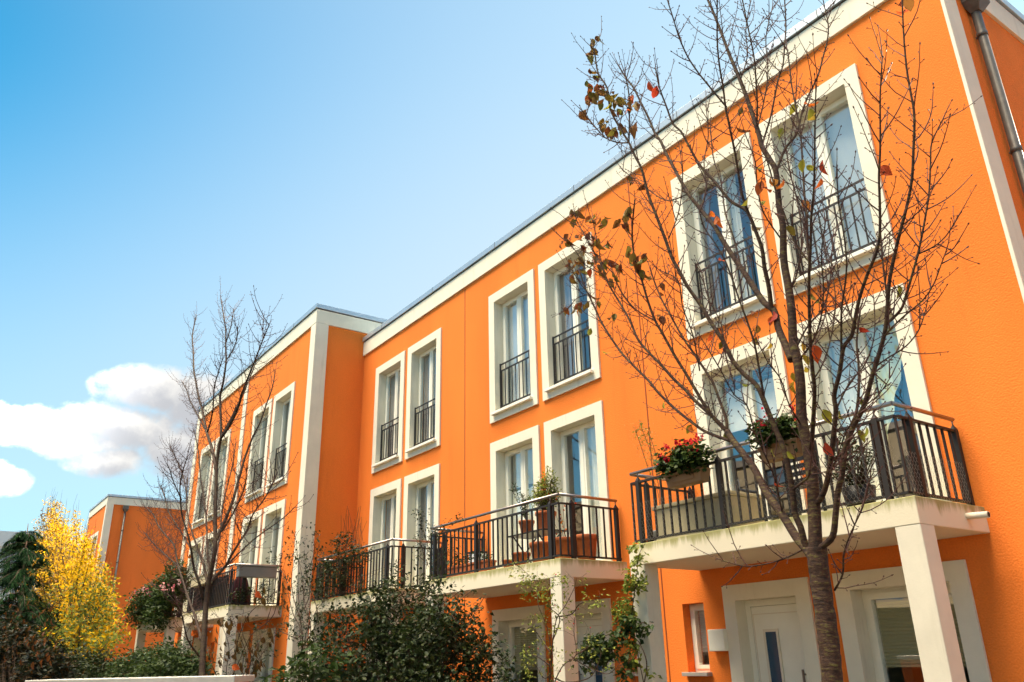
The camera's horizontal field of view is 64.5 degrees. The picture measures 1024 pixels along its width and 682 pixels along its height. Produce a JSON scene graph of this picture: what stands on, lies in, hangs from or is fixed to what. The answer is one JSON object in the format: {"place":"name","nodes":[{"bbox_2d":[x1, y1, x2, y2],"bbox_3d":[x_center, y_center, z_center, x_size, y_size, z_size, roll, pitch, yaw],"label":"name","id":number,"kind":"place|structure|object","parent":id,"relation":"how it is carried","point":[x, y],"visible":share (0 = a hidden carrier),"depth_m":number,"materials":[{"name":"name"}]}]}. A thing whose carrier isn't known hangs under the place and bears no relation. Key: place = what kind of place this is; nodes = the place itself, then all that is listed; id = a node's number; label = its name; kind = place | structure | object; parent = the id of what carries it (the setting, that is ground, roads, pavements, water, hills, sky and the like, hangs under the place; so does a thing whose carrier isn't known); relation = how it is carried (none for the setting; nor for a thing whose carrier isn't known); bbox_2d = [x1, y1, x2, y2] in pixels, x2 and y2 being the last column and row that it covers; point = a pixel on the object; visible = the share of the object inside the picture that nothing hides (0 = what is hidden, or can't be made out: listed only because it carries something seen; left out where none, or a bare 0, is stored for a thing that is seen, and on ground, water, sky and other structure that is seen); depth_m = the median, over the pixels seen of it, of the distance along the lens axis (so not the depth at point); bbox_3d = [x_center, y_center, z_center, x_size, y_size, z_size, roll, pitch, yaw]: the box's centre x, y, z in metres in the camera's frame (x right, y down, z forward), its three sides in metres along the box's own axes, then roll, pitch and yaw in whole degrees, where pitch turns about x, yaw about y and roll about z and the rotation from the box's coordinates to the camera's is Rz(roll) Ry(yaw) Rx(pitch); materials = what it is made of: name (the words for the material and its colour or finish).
{"place":"outdoors","nodes":[
{"label":"outdoors","id":0,"kind":"place"},
{"bbox_2d":[25,675,254,681],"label":"garden wall","id":1,"kind":"structure","parent":0,"point":[233,678],"depth_m":6.99,"materials":[{"name":"white paint"}]},
{"bbox_2d":[0,0,1023,625],"label":"sky","id":2,"kind":"structure","parent":0,"point":[351,155],"materials":[{"name":"blue"}]},
{"label":"ground","id":3,"kind":"structure","parent":0,"visible":0},
{"bbox_2d":[0,531,36,604],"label":"pale building","id":4,"kind":"structure","parent":3,"relation":"on","point":[5,535],"depth_m":65.27,"materials":[{"name":"blue"}]},
{"bbox_2d":[0,526,67,681],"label":"conifer","id":5,"kind":"object","parent":3,"relation":"on","point":[22,546],"visible":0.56,"depth_m":27.53,"materials":[{"name":"green plant"}]},
{"bbox_2d":[0,602,86,681],"bbox_3d":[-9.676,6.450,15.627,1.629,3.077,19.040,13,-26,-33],"label":"bronze bush","id":6,"kind":"object","parent":3,"relation":"on","point":[22,661],"visible":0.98,"depth_m":13.02,"materials":[{"name":"brown plant"}]},
{"bbox_2d":[10,492,137,665],"bbox_3d":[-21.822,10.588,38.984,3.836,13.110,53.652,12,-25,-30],"label":"golden tree","id":7,"kind":"object","parent":3,"relation":"on","point":[82,600],"visible":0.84,"depth_m":23.77,"materials":[{"name":"yellow plant"}]},
{"bbox_2d":[41,638,120,678],"bbox_3d":[-9.788,7.865,18.136,1.550,2.299,5.033,13,-26,-33],"label":"evergreen shrub","id":8,"kind":"object","parent":3,"relation":"on","point":[88,662],"visible":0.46,"depth_m":17.51,"materials":[{"name":"green plant"}]},
{"bbox_2d":[84,494,185,676],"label":"townhouse","id":9,"kind":"structure","parent":3,"relation":"on","point":[114,518],"depth_m":40.85,"materials":[{"name":"orange paint"}]},
{"bbox_2d":[88,531,98,563],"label":"window","id":10,"kind":"structure","parent":9,"relation":"in","point":[97,533],"depth_m":41.78,"materials":[{"name":"white paint"}]},
{"bbox_2d":[90,636,224,677],"bbox_3d":[-6.516,6.428,14.532,1.787,2.191,5.175,13,-26,-33],"label":"garden hedge","id":11,"kind":"object","parent":3,"relation":"on","point":[166,660],"visible":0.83,"depth_m":13.45,"materials":[{"name":"green plant"}]},
{"bbox_2d":[134,364,247,675],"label":"townhouse","id":12,"kind":"structure","parent":3,"relation":"on","point":[172,633],"depth_m":24.43,"materials":[{"name":"orange paint"}]},
{"bbox_2d":[120,552,197,636],"bbox_3d":[-9.436,6.924,21.984,1.354,2.184,6.036,13,-26,-33],"label":"flower mass","id":13,"kind":"object","parent":12,"relation":"on","point":[151,602],"visible":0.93,"depth_m":21.43,"materials":[{"name":"green plant"}]},
{"bbox_2d":[181,536,204,617],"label":"window","id":14,"kind":"structure","parent":12,"relation":"in","point":[192,542],"depth_m":24.83,"materials":[{"name":"white paint"}]},
{"bbox_2d":[191,636,207,673],"bbox_3d":[-8.537,9.333,22.065,0.182,2.395,1.215,13,-26,-33],"label":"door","id":15,"kind":"structure","parent":12,"relation":"in","point":[197,642],"depth_m":22.70,"materials":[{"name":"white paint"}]},
{"bbox_2d":[191,440,215,528],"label":"window","id":16,"kind":"structure","parent":12,"relation":"in","point":[206,459],"depth_m":25.66,"materials":[{"name":"white paint"}]},
{"bbox_2d":[200,529,218,574],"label":"window","id":17,"kind":"structure","parent":12,"relation":"in","point":[209,550],"depth_m":23.69,"materials":[{"name":"white paint"}]},
{"bbox_2d":[207,428,231,521],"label":"window","id":18,"kind":"structure","parent":12,"relation":"in","point":[224,446],"depth_m":24.38,"materials":[{"name":"white paint"}]},
{"bbox_2d":[134,283,313,675],"bbox_3d":[-4.908,2.117,12.660,1.734,8.879,12.558,11,-25,-28],"label":"young tree","id":19,"kind":"object","parent":3,"relation":"on","point":[209,579],"visible":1,"depth_m":11.45,"materials":[{"name":"brown plant"}]},
{"bbox_2d":[192,551,298,681],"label":"dying vine","id":20,"kind":"object","parent":3,"relation":"on","point":[257,665],"visible":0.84,"depth_m":12.78,"materials":[{"name":"brown plant"}]},
{"bbox_2d":[180,303,435,681],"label":"townhouse","id":21,"kind":"structure","parent":3,"relation":"on","point":[314,408],"depth_m":19.42,"materials":[{"name":"orange paint"}]},
{"bbox_2d":[191,574,213,587],"bbox_3d":[-7.375,5.702,19.272,0.200,0.210,1.280,13,-26,-33],"label":"window planter","id":22,"kind":"object","parent":21,"relation":"attached to","point":[195,583],"visible":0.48,"depth_m":19.27,"materials":[{"name":"beige"}]},
{"bbox_2d":[191,575,227,612],"bbox_3d":[-7.136,5.970,19.112,0.043,0.680,2.669,13,-26,-33],"label":"reed screen","id":23,"kind":"object","parent":21,"relation":"on","point":[213,594],"visible":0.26,"depth_m":18.62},
{"bbox_2d":[227,561,250,604],"bbox_3d":[-6.011,5.383,18.002,0.485,0.950,0.485,13,-26,-33],"label":"parasol","id":24,"kind":"object","parent":21,"relation":"on","point":[236,582],"visible":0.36,"depth_m":17.84,"materials":[{"name":"black fabric"}]},
{"bbox_2d":[232,631,249,674],"bbox_3d":[-6.500,8.251,19.439,0.252,2.395,1.215,13,-26,-33],"label":"door","id":25,"kind":"structure","parent":21,"relation":"in","point":[247,636],"depth_m":19.86,"materials":[{"name":"white paint"}]},
{"bbox_2d":[239,509,262,604],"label":"window","id":26,"kind":"structure","parent":21,"relation":"in","point":[258,522],"depth_m":20.94,"materials":[{"name":"white paint"}]},
{"bbox_2d":[227,581,276,605],"bbox_3d":[-5.736,5.579,17.756,1.140,0.656,0.638,13,-26,-33],"label":"balcony shrub","id":27,"kind":"object","parent":21,"relation":"on","point":[246,594],"visible":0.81,"depth_m":17.69,"materials":[{"name":"green plant"}]},
{"bbox_2d":[235,564,277,578],"bbox_3d":[-5.621,5.079,17.861,0.900,0.260,0.260,13,-26,-33],"label":"grey trough","id":28,"kind":"object","parent":21,"relation":"attached to","point":[257,571],"visible":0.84,"depth_m":17.76,"materials":[{"name":"metal"}]},
{"bbox_2d":[244,398,272,502],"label":"window","id":29,"kind":"structure","parent":21,"relation":"in","point":[259,447],"depth_m":21.74,"materials":[{"name":"white paint"}]},
{"bbox_2d":[249,628,275,681],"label":"window","id":30,"kind":"structure","parent":21,"relation":"in","point":[268,663],"depth_m":18.70,"materials":[{"name":"white paint"}]},
{"bbox_2d":[255,499,285,605],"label":"window","id":31,"kind":"structure","parent":21,"relation":"in","point":[268,517],"depth_m":19.67,"materials":[{"name":"white paint"}]},
{"bbox_2d":[265,381,295,492],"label":"window","id":32,"kind":"structure","parent":21,"relation":"in","point":[286,396],"depth_m":20.56,"materials":[{"name":"white paint"}]},
{"bbox_2d":[265,522,338,678],"bbox_3d":[-4.093,5.135,15.798,1.155,3.405,4.370,13,-26,-33],"label":"climbing rose","id":33,"kind":"object","parent":21,"relation":"attached to","point":[313,637],"visible":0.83,"depth_m":15.44,"materials":[{"name":"green plant"}]},
{"bbox_2d":[259,640,358,681],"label":"laurel bush","id":34,"kind":"object","parent":3,"relation":"on","point":[286,676],"visible":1,"depth_m":9.55,"materials":[{"name":"green plant"}]},
{"bbox_2d":[307,266,464,681],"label":"townhouse","id":35,"kind":"structure","parent":3,"relation":"on","point":[404,468],"depth_m":17.26,"materials":[{"name":"orange paint"}]},
{"bbox_2d":[312,506,408,601],"bbox_3d":[-2.930,3.975,15.728,0.743,2.069,3.791,13,-26,-33],"label":"railing vine","id":36,"kind":"object","parent":35,"relation":"attached to","point":[341,580],"visible":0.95,"depth_m":16.05,"materials":[{"name":"green plant"}]},
{"bbox_2d":[367,478,401,591],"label":"window","id":37,"kind":"structure","parent":35,"relation":"in","point":[391,492],"depth_m":17.79,"materials":[{"name":"white paint"}]},
{"bbox_2d":[371,350,405,473],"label":"window","id":38,"kind":"structure","parent":35,"relation":"in","point":[387,449],"depth_m":18.67,"materials":[{"name":"white paint"}]},
{"bbox_2d":[402,463,439,588],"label":"window","id":39,"kind":"structure","parent":35,"relation":"in","point":[418,486],"depth_m":16.57,"materials":[{"name":"white paint"}]},
{"bbox_2d":[405,327,441,459],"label":"window","id":40,"kind":"structure","parent":35,"relation":"in","point":[421,355],"depth_m":17.45,"materials":[{"name":"white paint"}]},
{"bbox_2d":[294,560,521,681],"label":"rose thicket","id":41,"kind":"object","parent":3,"relation":"on","point":[433,648],"visible":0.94,"depth_m":9.64,"materials":[{"name":"green plant"}]},
{"bbox_2d":[425,152,669,681],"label":"townhouse","id":42,"kind":"structure","parent":3,"relation":"on","point":[561,397],"depth_m":13.26,"materials":[{"name":"orange paint"}]},
{"bbox_2d":[445,552,472,577],"bbox_3d":[-0.809,3.616,13.063,0.261,0.397,0.667,13,-26,-33],"label":"terracotta trough","id":43,"kind":"object","parent":42,"relation":"on","point":[456,569],"visible":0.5,"depth_m":13.00,"materials":[{"name":"brown ceramic"}]},
{"bbox_2d":[468,551,486,562],"bbox_3d":[-0.570,3.712,13.392,0.240,0.450,0.240,13,-26,-33],"label":"lantern","id":44,"kind":"object","parent":42,"relation":"on","point":[473,556],"visible":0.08,"depth_m":13.38,"materials":[{"name":"white paper"}]},
{"bbox_2d":[467,547,496,573],"bbox_3d":[-0.462,3.405,12.557,0.295,0.405,0.614,13,-26,-33],"label":"terracotta trough","id":45,"kind":"object","parent":42,"relation":"on","point":[486,561],"visible":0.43,"depth_m":12.38,"materials":[{"name":"brown ceramic"}]},
{"bbox_2d":[504,559,512,567],"bbox_3d":[-0.057,3.305,11.967,0.189,0.140,0.189,13,-26,-33],"label":"terracotta pot","id":46,"kind":"object","parent":42,"relation":"on","point":[505,561],"visible":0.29,"depth_m":11.91,"materials":[{"name":"brown ceramic"}]},
{"bbox_2d":[488,269,538,423],"bbox_3d":[0.084,0.124,14.787,0.375,2.545,1.455,13,-26,-33],"label":"window","id":47,"kind":"structure","parent":42,"relation":"in","point":[513,306],"depth_m":14.96,"materials":[{"name":"white paint"}]},
{"bbox_2d":[490,425,541,568],"bbox_3d":[0.202,2.849,13.755,0.382,2.545,1.455,13,-26,-33],"label":"window","id":48,"kind":"structure","parent":42,"relation":"in","point":[524,446],"depth_m":14.10,"materials":[{"name":"white paint"}]},
{"bbox_2d":[492,605,546,681],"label":"window","id":49,"kind":"structure","parent":42,"relation":"in","point":[506,620],"depth_m":13.16,"materials":[{"name":"white paint"}]},
{"bbox_2d":[514,552,530,565],"bbox_3d":[0.140,3.185,11.770,0.273,0.210,0.273,13,-26,-33],"label":"terracotta pot","id":50,"kind":"object","parent":42,"relation":"on","point":[520,556],"visible":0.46,"depth_m":11.69,"materials":[{"name":"brown ceramic"}]},
{"bbox_2d":[508,528,566,562],"bbox_3d":[0.372,3.147,12.133,0.457,0.532,0.920,13,-26,-33],"label":"folding table","id":51,"kind":"object","parent":42,"relation":"on","point":[535,534],"visible":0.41,"depth_m":12.18,"materials":[{"name":"black"}]},
{"bbox_2d":[510,483,534,532],"bbox_3d":[0.138,2.607,12.593,0.290,0.819,0.480,13,-26,-33],"label":"terracotta pot","id":52,"kind":"object","parent":51,"relation":"on","point":[523,507],"visible":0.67,"depth_m":12.51,"materials":[{"name":"brown"}]},
{"bbox_2d":[528,466,561,528],"bbox_3d":[0.502,2.367,12.193,0.553,0.958,0.533,-2,-22,2],"label":"terracotta pot","id":53,"kind":"object","parent":51,"relation":"on","point":[550,488],"visible":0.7,"depth_m":12.12,"materials":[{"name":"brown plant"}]},
{"bbox_2d":[529,541,549,561],"bbox_3d":[0.417,3.026,11.518,0.346,0.310,0.346,13,-26,-33],"label":"terracotta pot","id":54,"kind":"object","parent":42,"relation":"on","point":[540,548],"visible":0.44,"depth_m":11.41,"materials":[{"name":"brown ceramic"}]},
{"bbox_2d":[548,492,577,536],"bbox_3d":[0.725,2.707,11.739,0.304,1.054,0.729,7,-23,-19],"label":"dry shrub","id":55,"kind":"object","parent":42,"relation":"on","point":[562,520],"visible":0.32,"depth_m":11.86,"materials":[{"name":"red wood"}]},
{"bbox_2d":[555,537,570,558],"bbox_3d":[0.722,2.928,11.314,0.410,0.330,0.410,13,-26,-33],"label":"terracotta pot","id":56,"kind":"object","parent":42,"relation":"on","point":[564,544],"visible":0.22,"depth_m":11.18,"materials":[{"name":"brown ceramic"}]},
{"bbox_2d":[538,232,600,401],"bbox_3d":[1.020,-0.372,13.581,0.408,2.545,1.455,13,-26,-33],"label":"window","id":57,"kind":"structure","parent":42,"relation":"in","point":[557,357],"depth_m":13.75,"materials":[{"name":"white paint"}]},
{"bbox_2d":[544,400,612,560],"bbox_3d":[1.118,2.347,12.536,0.367,2.545,1.455,13,-26,-33],"label":"window","id":58,"kind":"structure","parent":42,"relation":"in","point":[587,421],"depth_m":12.73,"materials":[{"name":"white paint"}]},
{"bbox_2d":[577,534,596,559],"bbox_3d":[1.034,2.885,11.264,0.347,0.360,0.346,13,-26,-33],"label":"terracotta pot","id":59,"kind":"object","parent":42,"relation":"on","point":[586,544],"visible":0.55,"depth_m":11.16,"materials":[{"name":"brown ceramic"}]},
{"bbox_2d":[575,598,615,681],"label":"door","id":60,"kind":"structure","parent":42,"relation":"in","point":[599,622],"depth_m":11.67,"materials":[{"name":"white paint"}]},
{"bbox_2d":[616,651,637,681],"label":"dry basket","id":61,"kind":"object","parent":42,"relation":"on","point":[633,673],"visible":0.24,"depth_m":10.16,"materials":[{"name":"wicker"}]},
{"bbox_2d":[507,554,615,681],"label":"garden rose","id":62,"kind":"object","parent":3,"relation":"on","point":[554,625],"visible":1,"depth_m":9.54,"materials":[{"name":"green plant"}]},
{"bbox_2d":[550,0,981,681],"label":"cherry tree","id":63,"kind":"object","parent":3,"relation":"on","point":[812,544],"visible":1,"depth_m":5.60,"materials":[{"name":"brown plant"}]},
{"bbox_2d":[622,0,1023,681],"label":"townhouse","id":64,"kind":"structure","parent":3,"relation":"on","point":[940,534],"depth_m":8.97,"materials":[{"name":"orange paint"}]},
{"bbox_2d":[569,541,661,681],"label":"wild vine","id":65,"kind":"object","parent":64,"relation":"attached to","point":[631,628],"visible":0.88,"depth_m":9.17,"materials":[{"name":"green plant"}]},
{"bbox_2d":[628,420,660,540],"bbox_3d":[1.780,1.822,10.500,0.325,1.745,0.572,13,-26,-33],"label":"seedy plant","id":66,"kind":"object","parent":64,"relation":"on","point":[653,449],"visible":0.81,"depth_m":10.66,"materials":[{"name":"brown plant"}]},
{"bbox_2d":[652,433,715,488],"bbox_3d":[1.932,1.360,9.172,0.515,0.546,0.905,10,-24,-25],"label":"flower box","id":67,"kind":"object","parent":64,"relation":"attached to","point":[678,466],"visible":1,"depth_m":9.02,"materials":[{"name":"beige plastic"}]},
{"bbox_2d":[682,603,711,675],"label":"window","id":68,"kind":"structure","parent":64,"relation":"in","point":[701,670],"depth_m":10.17,"materials":[{"name":"white paint"}]},
{"bbox_2d":[652,490,764,540],"bbox_3d":[2.282,2.080,9.444,0.600,0.430,1.210,13,-26,-33],"label":"storage chest","id":69,"kind":"object","parent":64,"relation":"on","point":[745,510],"visible":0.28,"depth_m":9.15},
{"bbox_2d":[707,629,728,650],"bbox_3d":[2.466,3.571,9.678,0.097,0.245,0.244,13,-26,-33],"label":"meter box","id":70,"kind":"object","parent":64,"relation":"attached to","point":[717,639],"visible":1,"depth_m":9.63,"materials":[{"name":"white paint"}]},
{"bbox_2d":[670,132,775,339],"bbox_3d":[2.916,-1.394,11.101,0.429,2.545,1.455,13,-26,-33],"label":"window","id":71,"kind":"structure","parent":64,"relation":"in","point":[751,303],"depth_m":11.23,"materials":[{"name":"white paint"}]},
{"bbox_2d":[690,332,807,520],"bbox_3d":[2.985,1.319,10.037,0.317,2.545,1.455,13,-26,-33],"label":"window","id":72,"kind":"structure","parent":64,"relation":"in","point":[774,396],"depth_m":10.35,"materials":[{"name":"white paint"}]},
{"bbox_2d":[721,577,820,681],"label":"door","id":73,"kind":"structure","parent":64,"relation":"in","point":[775,639],"depth_m":9.29,"materials":[{"name":"white paint"}]},
{"bbox_2d":[744,404,809,462],"bbox_3d":[2.704,0.912,8.175,0.554,0.545,0.692,13,-26,-33],"label":"flower box","id":74,"kind":"object","parent":64,"relation":"attached to","point":[785,429],"visible":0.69,"depth_m":8.09,"materials":[{"name":"beige plastic"}]},
{"bbox_2d":[760,440,827,521],"bbox_3d":[3.001,1.534,8.715,0.483,0.920,0.448,13,-26,-33],"label":"balcony chair","id":75,"kind":"object","parent":64,"relation":"on","point":[782,489],"visible":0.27,"depth_m":8.71,"materials":[{"name":"black metal"}]},
{"bbox_2d":[759,63,897,298],"bbox_3d":[3.816,-1.899,9.871,0.375,2.545,1.455,13,-26,-33],"label":"window","id":76,"kind":"structure","parent":64,"relation":"in","point":[841,99],"depth_m":9.91,"materials":[{"name":"white paint"}]},
{"bbox_2d":[825,434,876,506],"bbox_3d":[3.341,1.262,7.887,0.513,0.804,0.558,13,-26,-33],"label":"potted shrub","id":77,"kind":"object","parent":64,"relation":"on","point":[862,485],"visible":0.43,"depth_m":7.80,"materials":[{"name":"green plant"}]},
{"bbox_2d":[797,283,951,511],"bbox_3d":[3.946,0.829,8.847,0.412,2.545,1.455,13,-26,-33],"label":"window","id":78,"kind":"structure","parent":64,"relation":"in","point":[912,390],"depth_m":8.90,"materials":[{"name":"white paint"}]},
{"bbox_2d":[832,559,991,681],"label":"window","id":79,"kind":"structure","parent":64,"relation":"in","point":[875,636],"depth_m":8.23,"materials":[{"name":"white paint"}]}
]}

